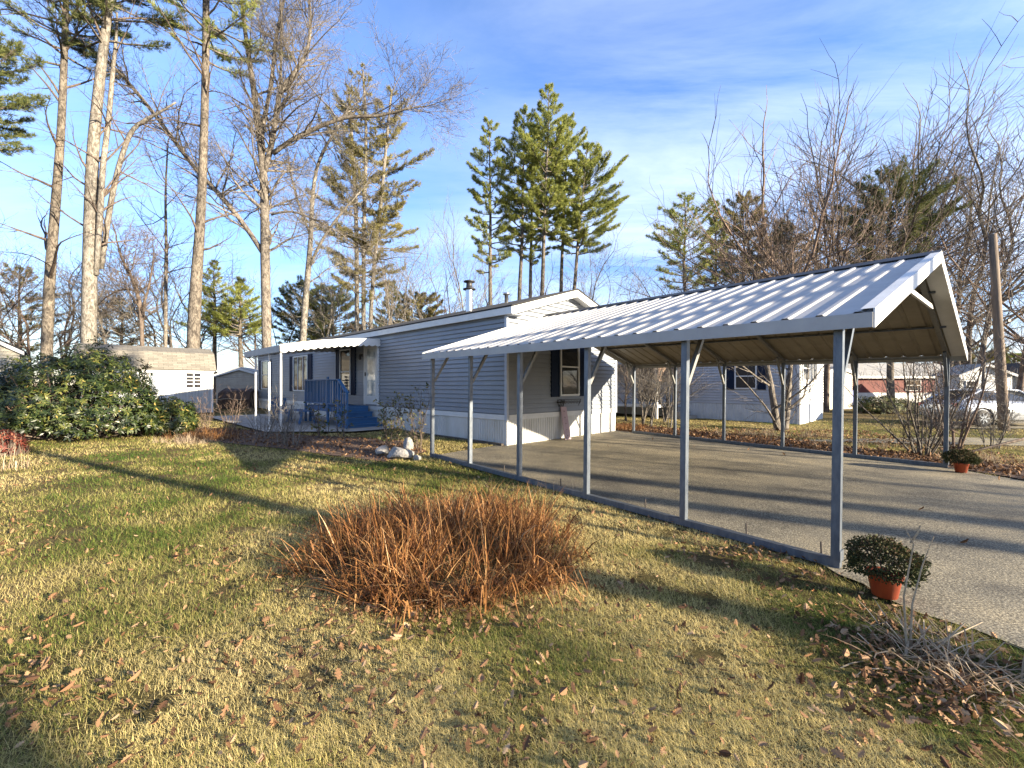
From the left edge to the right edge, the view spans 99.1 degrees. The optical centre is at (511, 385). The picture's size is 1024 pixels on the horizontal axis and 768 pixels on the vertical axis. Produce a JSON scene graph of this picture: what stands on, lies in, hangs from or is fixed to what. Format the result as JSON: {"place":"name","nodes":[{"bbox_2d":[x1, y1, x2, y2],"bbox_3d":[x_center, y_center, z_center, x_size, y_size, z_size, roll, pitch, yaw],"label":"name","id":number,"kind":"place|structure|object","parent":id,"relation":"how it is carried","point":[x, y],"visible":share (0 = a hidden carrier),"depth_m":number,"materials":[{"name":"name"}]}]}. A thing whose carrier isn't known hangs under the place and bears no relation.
{"place":"outdoors","nodes":[
{"label":"outdoors","id":0,"kind":"place"},
{"bbox_2d":[213,367,261,404],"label":"garage","id":1,"kind":"structure","parent":0,"point":[240,377],"depth_m":28.97,"materials":[{"name":"grey"}]},
{"bbox_2d":[207,413,395,431],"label":"patio","id":2,"kind":"structure","parent":0,"point":[245,421],"depth_m":15.29,"materials":[{"name":"concrete"}]},
{"bbox_2d":[304,377,381,428],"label":"porch steps","id":3,"kind":"structure","parent":2,"relation":"on","point":[362,413],"depth_m":14.81,"materials":[{"name":"blue paint"}]},
{"bbox_2d":[0,387,1023,767],"bbox_3d":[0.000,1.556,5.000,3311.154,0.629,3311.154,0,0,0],"label":"lawn","id":4,"kind":"structure","parent":0,"point":[698,653],"depth_m":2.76,"materials":[{"name":"plant"}]},
{"bbox_2d":[0,340,29,413],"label":"neighbour house","id":5,"kind":"structure","parent":4,"relation":"on","point":[8,349],"depth_m":16.77,"materials":[{"name":"beige"}]},
{"bbox_2d":[0,429,33,456],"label":"red shrub","id":6,"kind":"object","parent":4,"relation":"on","point":[21,444],"visible":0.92,"depth_m":8.84,"materials":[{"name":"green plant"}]},
{"bbox_2d":[0,30,51,158],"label":"pine tree","id":7,"kind":"object","parent":4,"relation":"on","point":[22,102],"visible":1,"depth_m":20.95,"materials":[{"name":"green plant"}]},
{"bbox_2d":[0,262,74,353],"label":"pine tree","id":8,"kind":"object","parent":4,"relation":"on","point":[33,348],"visible":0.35,"depth_m":39.79,"materials":[{"name":"green plant"}]},
{"bbox_2d":[0,213,80,346],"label":"bare tree","id":9,"kind":"object","parent":4,"relation":"on","point":[12,308],"visible":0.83,"depth_m":30.54,"materials":[{"name":"brown plant"}]},
{"bbox_2d":[0,238,102,365],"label":"bare tree","id":10,"kind":"object","parent":4,"relation":"on","point":[6,336],"visible":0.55,"depth_m":33.79,"materials":[{"name":"brown plant"}]},
{"bbox_2d":[0,0,158,385],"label":"pine tree","id":11,"kind":"object","parent":4,"relation":"on","point":[50,238],"visible":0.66,"depth_m":24.33,"materials":[{"name":"brown plant"}]},
{"bbox_2d":[0,335,168,441],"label":"rhododendron","id":12,"kind":"object","parent":4,"relation":"on","point":[40,413],"visible":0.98,"depth_m":10.92,"materials":[{"name":"green plant"}]},
{"bbox_2d":[1,244,180,344],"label":"bare tree","id":13,"kind":"object","parent":4,"relation":"on","point":[103,337],"visible":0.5,"depth_m":34.23,"materials":[{"name":"brown plant"}]},
{"bbox_2d":[1,251,186,393],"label":"bare tree","id":14,"kind":"object","parent":4,"relation":"on","point":[69,344],"visible":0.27,"depth_m":40.02,"materials":[{"name":"brown plant"}]},
{"bbox_2d":[46,211,181,345],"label":"bare tree","id":15,"kind":"object","parent":4,"relation":"on","point":[140,307],"visible":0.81,"depth_m":25.91,"materials":[{"name":"brown plant"}]},
{"bbox_2d":[76,295,158,345],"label":"tree","id":16,"kind":"object","parent":4,"relation":"on","point":[122,326],"visible":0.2,"depth_m":41.87,"materials":[{"name":"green plant"}]},
{"bbox_2d":[3,0,241,343],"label":"pine tree","id":17,"kind":"object","parent":4,"relation":"on","point":[96,192],"visible":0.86,"depth_m":23.98,"materials":[{"name":"brown plant"}]},
{"bbox_2d":[55,235,190,347],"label":"bare tree","id":18,"kind":"object","parent":4,"relation":"on","point":[144,316],"visible":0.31,"depth_m":40.27,"materials":[{"name":"brown plant"}]},
{"bbox_2d":[73,343,216,415],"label":"garden shed","id":19,"kind":"structure","parent":4,"relation":"on","point":[184,373],"depth_m":19.48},
{"bbox_2d":[145,371,175,408],"bbox_3d":[-15.268,0.264,18.982,1.040,1.780,0.058,0,0,-43],"label":"door","id":20,"kind":"structure","parent":19,"relation":"in","point":[164,381],"depth_m":19.04,"materials":[{"name":"white paint"}]},
{"bbox_2d":[12,207,289,357],"bbox_3d":[-29.546,-7.288,40.028,21.775,17.448,21.645,0,0,-44],"label":"bare tree","id":21,"kind":"object","parent":4,"relation":"on","point":[170,336],"visible":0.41,"depth_m":37.95,"materials":[{"name":"brown plant"}]},
{"bbox_2d":[111,106,234,346],"bbox_3d":[-26.427,-10.299,33.420,8.199,23.510,7.356,0,0,26],"label":"bare tree","id":22,"kind":"object","parent":4,"relation":"on","point":[165,327],"visible":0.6,"depth_m":32.94,"materials":[{"name":"brown plant"}]},
{"bbox_2d":[116,0,295,348],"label":"pine tree","id":23,"kind":"object","parent":4,"relation":"on","point":[194,312],"visible":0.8,"depth_m":25.32,"materials":[{"name":"brown plant"}]},
{"bbox_2d":[174,259,243,398],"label":"pine tree","id":24,"kind":"object","parent":4,"relation":"on","point":[207,316],"visible":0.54,"depth_m":41.77,"materials":[{"name":"green plant"}]},
{"bbox_2d":[217,388,257,408],"bbox_3d":[-15.382,0.686,24.541,1.701,1.138,1.162,0,0,-5],"label":"bush","id":25,"kind":"object","parent":4,"relation":"on","point":[226,394],"visible":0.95,"depth_m":24.08,"materials":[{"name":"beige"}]},
{"bbox_2d":[207,275,273,366],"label":"pine tree","id":26,"kind":"object","parent":4,"relation":"on","point":[240,316],"visible":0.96,"depth_m":39.71,"materials":[{"name":"green plant"}]},
{"bbox_2d":[175,253,309,367],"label":"bare tree","id":27,"kind":"object","parent":4,"relation":"on","point":[234,343],"visible":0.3,"depth_m":43.94,"materials":[{"name":"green plant"}]},
{"bbox_2d":[0,0,485,347],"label":"oak tree","id":28,"kind":"object","parent":4,"relation":"on","point":[259,121],"visible":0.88,"depth_m":27.68,"materials":[{"name":"brown plant"}]},
{"bbox_2d":[177,262,360,371],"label":"bare tree","id":29,"kind":"object","parent":4,"relation":"on","point":[291,331],"visible":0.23,"depth_m":45.18,"materials":[{"name":"brown plant"}]},
{"bbox_2d":[176,428,426,461],"bbox_3d":[-6.353,1.404,11.466,9.649,0.113,2.614,0,0,23],"label":"garden bed","id":30,"kind":"object","parent":4,"relation":"on","point":[355,445],"visible":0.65,"depth_m":10.71,"materials":[{"name":"brown soil"}]},
{"bbox_2d":[113,393,200,436],"bbox_3d":[-9.890,0.821,12.383,2.122,1.270,1.976,0,0,0],"label":"rhododendron","id":31,"kind":"object","parent":30,"relation":"on","point":[179,418],"visible":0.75,"depth_m":11.97,"materials":[{"name":"green plant"}]},
{"bbox_2d":[267,381,312,445],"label":"dry stalks","id":32,"kind":"object","parent":30,"relation":"on","point":[284,426],"visible":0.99,"depth_m":10.33,"materials":[{"name":"brown plant"}]},
{"bbox_2d":[176,427,425,459],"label":"bed leaves","id":33,"kind":"object","parent":30,"relation":"on","point":[290,443],"visible":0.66,"depth_m":10.92,"materials":[{"name":"brown plant"}]},
{"bbox_2d":[373,393,411,446],"bbox_3d":[-2.828,0.785,10.544,0.900,1.429,1.093,0,0,0],"label":"garden shrub","id":34,"kind":"object","parent":30,"relation":"on","point":[384,422],"visible":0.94,"depth_m":10.31,"materials":[{"name":"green plant"}]},
{"bbox_2d":[392,381,438,450],"bbox_3d":[-2.160,0.688,9.940,0.961,1.650,2.157,0,0,-42],"label":"garden shrub","id":35,"kind":"object","parent":30,"relation":"on","point":[413,433],"visible":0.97,"depth_m":9.98,"materials":[{"name":"brown plant"}]},
{"bbox_2d":[271,274,340,343],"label":"pine tree","id":36,"kind":"object","parent":4,"relation":"on","point":[284,289],"visible":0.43,"depth_m":46.75,"materials":[{"name":"green plant"}]},
{"bbox_2d":[273,249,370,337],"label":"bare tree","id":37,"kind":"object","parent":4,"relation":"on","point":[330,312],"visible":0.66,"depth_m":39.95,"materials":[{"name":"brown plant"}]},
{"bbox_2d":[294,282,368,339],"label":"pine tree","id":38,"kind":"object","parent":4,"relation":"on","point":[320,323],"visible":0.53,"depth_m":45.80,"materials":[{"name":"green plant"}]},
{"bbox_2d":[262,71,403,341],"bbox_3d":[-12.886,-10.532,30.476,10.370,23.998,6.588,0,0,17],"label":"bare tree","id":39,"kind":"object","parent":4,"relation":"on","point":[305,299],"visible":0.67,"depth_m":30.87,"materials":[{"name":"brown plant"}]},
{"bbox_2d":[299,38,440,331],"bbox_3d":[-12.385,-15.034,38.514,12.884,32.980,9.855,0,0,0],"label":"pine tree","id":40,"kind":"object","parent":4,"relation":"on","point":[391,214],"visible":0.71,"depth_m":37.37,"materials":[{"name":"green plant"}]},
{"bbox_2d":[337,207,442,330],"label":"bare tree","id":41,"kind":"object","parent":4,"relation":"on","point":[396,285],"visible":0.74,"depth_m":35.82,"materials":[{"name":"brown plant"}]},
{"bbox_2d":[344,218,480,325],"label":"bare tree","id":42,"kind":"object","parent":4,"relation":"on","point":[381,307],"visible":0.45,"depth_m":39.83,"materials":[{"name":"brown plant"}]},
{"bbox_2d":[392,289,444,322],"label":"pine tree","id":43,"kind":"object","parent":4,"relation":"on","point":[430,313],"visible":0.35,"depth_m":45.12,"materials":[{"name":"green plant"}]},
{"bbox_2d":[249,474,620,641],"bbox_3d":[-0.647,1.336,4.178,3.274,0.837,3.289,0,0,0],"label":"dried perennial clump","id":44,"kind":"object","parent":4,"relation":"on","point":[407,524],"visible":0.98,"depth_m":3.65,"materials":[{"name":"brown plant"}]},
{"bbox_2d":[257,280,616,445],"bbox_3d":[-5.570,-0.810,19.525,5.200,4.820,20.920,0,0,-45],"label":"mobile home","id":45,"kind":"object","parent":4,"relation":"on","point":[386,368],"visible":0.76,"depth_m":12.60,"materials":[{"name":"grey plastic"}]},
{"bbox_2d":[293,355,307,390],"bbox_3d":[-9.826,-0.580,20.270,1.850,1.640,0.060,0,0,45],"label":"window","id":46,"kind":"structure","parent":45,"relation":"in","point":[300,363],"depth_m":20.27,"materials":[{"name":"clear glass"}]},
{"bbox_2d":[244,338,380,430],"bbox_3d":[-6.982,-0.133,15.211,3.218,2.965,3.760,0,0,-45],"label":"porch awning","id":47,"kind":"object","parent":45,"relation":"attached to","point":[328,345],"visible":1,"depth_m":13.84,"materials":[{"name":"white metal"}]},
{"bbox_2d":[339,348,350,393],"bbox_3d":[-6.447,-0.550,16.887,0.060,1.740,0.950,0,0,-45],"label":"window","id":48,"kind":"structure","parent":45,"relation":"in","point":[344,354],"depth_m":16.89,"materials":[{"name":"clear glass"}]},
{"bbox_2d":[364,345,378,404],"bbox_3d":[-4.982,-0.425,15.410,0.105,2.190,1.030,0,0,-45],"label":"door","id":49,"kind":"structure","parent":45,"relation":"in","point":[371,353],"depth_m":15.41,"materials":[{"name":"white glass"}]},
{"bbox_2d":[560,348,579,395],"bbox_3d":[1.629,-0.535,12.321,0.870,1.630,0.060,0,0,-45],"label":"window","id":50,"kind":"structure","parent":45,"relation":"in","point":[569,358],"depth_m":12.32,"materials":[{"name":"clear glass"}]},
{"bbox_2d":[356,196,539,326],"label":"bare tree","id":51,"kind":"object","parent":4,"relation":"on","point":[450,260],"visible":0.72,"depth_m":36.29,"materials":[{"name":"brown plant"}]},
{"bbox_2d":[401,239,511,315],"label":"bare tree","id":52,"kind":"object","parent":4,"relation":"on","point":[446,309],"visible":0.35,"depth_m":44.66,"materials":[{"name":"brown plant"}]},
{"bbox_2d":[464,115,522,305],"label":"pine tree","id":53,"kind":"object","parent":4,"relation":"on","point":[499,163],"visible":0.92,"depth_m":40.39,"materials":[{"name":"green plant"}]},
{"bbox_2d":[0,431,1023,767],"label":"fallen leaves","id":54,"kind":"object","parent":4,"relation":"on","point":[948,705],"depth_m":2.31,"materials":[{"name":"brown plant"}]},
{"bbox_2d":[490,104,555,299],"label":"pine tree","id":55,"kind":"object","parent":4,"relation":"on","point":[514,142],"visible":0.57,"depth_m":41.32,"materials":[{"name":"green plant"}]},
{"bbox_2d":[506,129,552,297],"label":"pine tree","id":56,"kind":"object","parent":4,"relation":"on","point":[532,249],"visible":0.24,"depth_m":43.66,"materials":[{"name":"green plant"}]},
{"bbox_2d":[509,82,578,295],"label":"pine tree","id":57,"kind":"object","parent":4,"relation":"on","point":[530,155],"visible":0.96,"depth_m":39.10,"materials":[{"name":"green plant"}]},
{"bbox_2d":[532,114,597,291],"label":"pine tree","id":58,"kind":"object","parent":4,"relation":"on","point":[574,139],"visible":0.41,"depth_m":42.09,"materials":[{"name":"green plant"}]},
{"bbox_2d":[529,213,647,304],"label":"bare tree","id":59,"kind":"object","parent":4,"relation":"on","point":[597,278],"visible":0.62,"depth_m":37.68,"materials":[{"name":"brown plant"}]},
{"bbox_2d":[551,140,629,289],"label":"pine tree","id":60,"kind":"object","parent":4,"relation":"on","point":[605,205],"visible":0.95,"depth_m":40.33,"materials":[{"name":"green plant"}]},
{"bbox_2d":[604,240,707,302],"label":"bare tree","id":61,"kind":"object","parent":4,"relation":"on","point":[641,284],"visible":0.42,"depth_m":33.37,"materials":[{"name":"brown plant"}]},
{"bbox_2d":[617,363,697,423],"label":"bare tree","id":62,"kind":"object","parent":4,"relation":"on","point":[652,395],"visible":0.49,"depth_m":16.36,"materials":[{"name":"brown plant"}]},
{"bbox_2d":[618,367,728,421],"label":"bare tree","id":63,"kind":"object","parent":4,"relation":"on","point":[666,414],"visible":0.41,"depth_m":17.50,"materials":[{"name":"brown plant"}]},
{"bbox_2d":[645,191,729,291],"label":"pine tree","id":64,"kind":"object","parent":4,"relation":"on","point":[673,214],"visible":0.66,"depth_m":37.38,"materials":[{"name":"green plant"}]},
{"bbox_2d":[696,199,736,287],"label":"pine tree","id":65,"kind":"object","parent":4,"relation":"on","point":[715,235],"visible":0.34,"depth_m":39.76,"materials":[{"name":"green plant"}]},
{"bbox_2d":[615,359,823,424],"bbox_3d":[6.113,-0.353,23.741,6.350,3.894,17.200,0,0,-45],"label":"mobile home","id":66,"kind":"object","parent":4,"relation":"on","point":[710,407],"visible":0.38,"depth_m":18.68,"materials":[{"name":"grey"}]},
{"bbox_2d":[734,366,756,388],"bbox_3d":[9.746,-0.410,18.221,0.850,1.080,0.060,0,0,45],"label":"window","id":67,"kind":"structure","parent":66,"relation":"in","point":[738,383],"depth_m":18.23,"materials":[{"name":"clear glass"}]},
{"bbox_2d":[709,189,781,282],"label":"pine tree","id":68,"kind":"object","parent":4,"relation":"on","point":[729,200],"visible":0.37,"depth_m":39.42,"materials":[{"name":"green plant"}]},
{"bbox_2d":[656,171,884,289],"bbox_3d":[16.586,-5.968,29.599,12.615,15.064,13.467,0,0,28],"label":"bare tree","id":69,"kind":"object","parent":4,"relation":"on","point":[744,268],"visible":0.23,"depth_m":26.91,"materials":[{"name":"brown plant"}]},
{"bbox_2d":[613,86,938,296],"bbox_3d":[17.170,-7.911,30.736,24.498,19.075,14.281,0,0,-22],"label":"bare tree","id":70,"kind":"object","parent":4,"relation":"on","point":[761,199],"visible":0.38,"depth_m":27.24,"materials":[{"name":"brown plant"}]},
{"bbox_2d":[652,206,901,292],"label":"bare tree","id":71,"kind":"object","parent":4,"relation":"on","point":[739,279],"visible":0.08,"depth_m":29.64,"materials":[{"name":"brown plant"}]},
{"bbox_2d":[752,219,823,277],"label":"pine tree","id":72,"kind":"object","parent":4,"relation":"on","point":[780,236],"visible":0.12,"depth_m":40.05,"materials":[{"name":"green plant"}]},
{"bbox_2d":[726,233,851,430],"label":"tree","id":73,"kind":"object","parent":4,"relation":"on","point":[774,414],"visible":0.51,"depth_m":14.75,"materials":[{"name":"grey plant"}]},
{"bbox_2d":[632,76,996,289],"bbox_3d":[12.857,-6.777,23.018,10.470,16.781,17.960,0,0,-23],"label":"bare tree","id":74,"kind":"object","parent":4,"relation":"on","point":[811,258],"visible":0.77,"depth_m":22.29,"materials":[{"name":"brown plant"}]},
{"bbox_2d":[712,184,917,280],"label":"bare tree","id":75,"kind":"object","parent":4,"relation":"on","point":[792,270],"visible":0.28,"depth_m":21.93,"materials":[{"name":"brown plant"}]},
{"bbox_2d":[615,422,1023,479],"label":"leaf litter","id":76,"kind":"object","parent":4,"relation":"on","point":[1018,467],"visible":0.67,"depth_m":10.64,"materials":[{"name":"brown plant"}]},
{"bbox_2d":[828,318,1023,455],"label":"bare shrub","id":77,"kind":"object","parent":76,"relation":"on","point":[917,432],"visible":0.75,"depth_m":9.44,"materials":[{"name":"brown plant"}]},
{"bbox_2d":[823,366,851,409],"bbox_3d":[19.878,0.110,29.263,2.500,2.710,4.220,0,0,-20],"label":"white trailer","id":78,"kind":"object","parent":4,"relation":"on","point":[848,380],"visible":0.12,"depth_m":27.57,"materials":[{"name":"white metal"}]},
{"bbox_2d":[656,41,1023,324],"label":"bare tree","id":79,"kind":"object","parent":4,"relation":"on","point":[843,178],"visible":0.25,"depth_m":40.23,"materials":[{"name":"brown plant"}]},
{"bbox_2d":[676,426,1023,463],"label":"yard leaves","id":80,"kind":"object","parent":4,"relation":"on","point":[889,442],"visible":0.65,"depth_m":12.66,"materials":[{"name":"brown plant"}]},
{"bbox_2d":[736,52,1023,365],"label":"bare tree","id":81,"kind":"object","parent":4,"relation":"on","point":[978,209],"visible":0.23,"depth_m":39.12,"materials":[{"name":"brown plant"}]},
{"bbox_2d":[740,55,1023,411],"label":"bare tree","id":82,"kind":"object","parent":4,"relation":"on","point":[826,385],"visible":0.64,"depth_m":22.24,"materials":[{"name":"brown plant"}]},
{"bbox_2d":[847,392,916,413],"bbox_3d":[20.595,0.944,23.991,3.558,1.275,2.376,0,0,0],"label":"round shrub","id":83,"kind":"object","parent":4,"relation":"on","point":[867,403],"visible":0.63,"depth_m":23.56,"materials":[{"name":"green plant"}]},
{"bbox_2d":[823,363,943,401],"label":"red house","id":84,"kind":"structure","parent":4,"relation":"on","point":[866,389],"depth_m":38.50,"materials":[{"name":"brick"}]},
{"bbox_2d":[744,94,1023,277],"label":"bare tree","id":85,"kind":"object","parent":4,"relation":"on","point":[947,247],"visible":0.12,"depth_m":44.79,"materials":[{"name":"brown plant"}]},
{"bbox_2d":[747,8,1023,284],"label":"bare tree","id":86,"kind":"object","parent":4,"relation":"on","point":[934,156],"visible":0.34,"depth_m":36.43,"materials":[{"name":"brown plant"}]},
{"bbox_2d":[825,154,971,395],"bbox_3d":[31.236,-8.371,35.934,8.404,20.103,9.079,0,0,-36],"label":"pine tree","id":87,"kind":"object","parent":4,"relation":"on","point":[940,190],"visible":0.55,"depth_m":34.58,"materials":[{"name":"green plant"}]},
{"bbox_2d":[793,83,1023,362],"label":"bare tree","id":88,"kind":"object","parent":4,"relation":"on","point":[1007,197],"visible":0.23,"depth_m":41.14,"materials":[{"name":"brown plant"}]},
{"bbox_2d":[816,525,1023,744],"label":"dried perennial clump","id":89,"kind":"object","parent":4,"relation":"on","point":[950,668],"visible":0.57,"depth_m":2.45,"materials":[{"name":"brown plant"}]},
{"bbox_2d":[816,70,1023,366],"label":"bare tree","id":90,"kind":"object","parent":4,"relation":"on","point":[996,201],"visible":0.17,"depth_m":42.35,"materials":[{"name":"brown plant"}]},
{"bbox_2d":[850,160,1023,390],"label":"bare tree","id":91,"kind":"object","parent":4,"relation":"on","point":[1021,373],"visible":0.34,"depth_m":21.70,"materials":[{"name":"brown plant"}]},
{"bbox_2d":[888,313,1023,449],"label":"bare shrub","id":92,"kind":"object","parent":4,"relation":"on","point":[961,432],"visible":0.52,"depth_m":10.44,"materials":[{"name":"brown plant"}]},
{"bbox_2d":[936,363,1017,391],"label":"white house","id":93,"kind":"structure","parent":4,"relation":"on","point":[977,366],"depth_m":32.85,"materials":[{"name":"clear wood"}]},
{"bbox_2d":[945,233,1010,430],"bbox_3d":[16.719,-1.841,16.708,0.641,7.008,3.282,0,0,-18],"label":"utility pole","id":94,"kind":"object","parent":4,"relation":"on","point":[997,310],"visible":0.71,"depth_m":15.29,"materials":[{"name":"brown wood"}]},
{"bbox_2d":[944,227,1023,388],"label":"bare tree","id":95,"kind":"object","parent":4,"relation":"on","point":[983,338],"visible":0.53,"depth_m":20.05,"materials":[{"name":"brown plant"}]},
{"bbox_2d":[949,260,1023,369],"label":"bare tree","id":96,"kind":"object","parent":4,"relation":"on","point":[1021,343],"visible":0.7,"depth_m":20.18,"materials":[{"name":"brown plant"}]},
{"bbox_2d":[949,346,1023,448],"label":"bare shrub","id":97,"kind":"object","parent":4,"relation":"on","point":[992,428],"visible":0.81,"depth_m":10.86,"materials":[{"name":"brown plant"}]},
{"bbox_2d":[0,0,1023,385],"label":"sky","id":98,"kind":"structure","parent":0,"point":[643,77],"materials":[{"name":"blue"}]},
{"bbox_2d":[439,430,1023,647],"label":"driveway","id":99,"kind":"structure","parent":0,"point":[776,495],"depth_m":5.88,"materials":[{"name":"grey concrete"}]},
{"bbox_2d":[422,250,967,568],"bbox_3d":[3.285,-0.155,8.596,7.314,3.370,7.380,0,1,-40],"label":"carport","id":100,"kind":"object","parent":99,"relation":"on","point":[890,310],"visible":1,"depth_m":6.50,"materials":[{"name":"metal"}]},
{"bbox_2d":[842,533,931,599],"bbox_3d":[2.732,1.315,3.192,0.506,0.439,0.489,0,0,40],"label":"potted mum","id":101,"kind":"object","parent":99,"relation":"on","point":[885,582],"visible":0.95,"depth_m":3.13,"materials":[{"name":"plant"}]},
{"bbox_2d":[940,448,982,472],"bbox_3d":[7.998,1.316,7.770,0.503,0.433,0.541,0,0,0],"label":"potted mum","id":102,"kind":"object","parent":99,"relation":"on","point":[960,464],"visible":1,"depth_m":7.70,"materials":[{"name":"plant"}]},
{"bbox_2d":[786,437,1023,445],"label":"street","id":103,"kind":"structure","parent":0,"point":[972,440],"depth_m":12.05,"materials":[{"name":"grey asphalt"}]},
{"bbox_2d":[927,421,1023,427],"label":"parking strip","id":104,"kind":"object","parent":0,"point":[1019,424],"visible":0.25,"depth_m":16.93,"materials":[{"name":"concrete"}]},
{"bbox_2d":[919,388,1023,426],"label":"parked car","id":105,"kind":"object","parent":104,"relation":"on","point":[1019,411],"visible":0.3,"depth_m":16.32,"materials":[{"name":"silver metal"}]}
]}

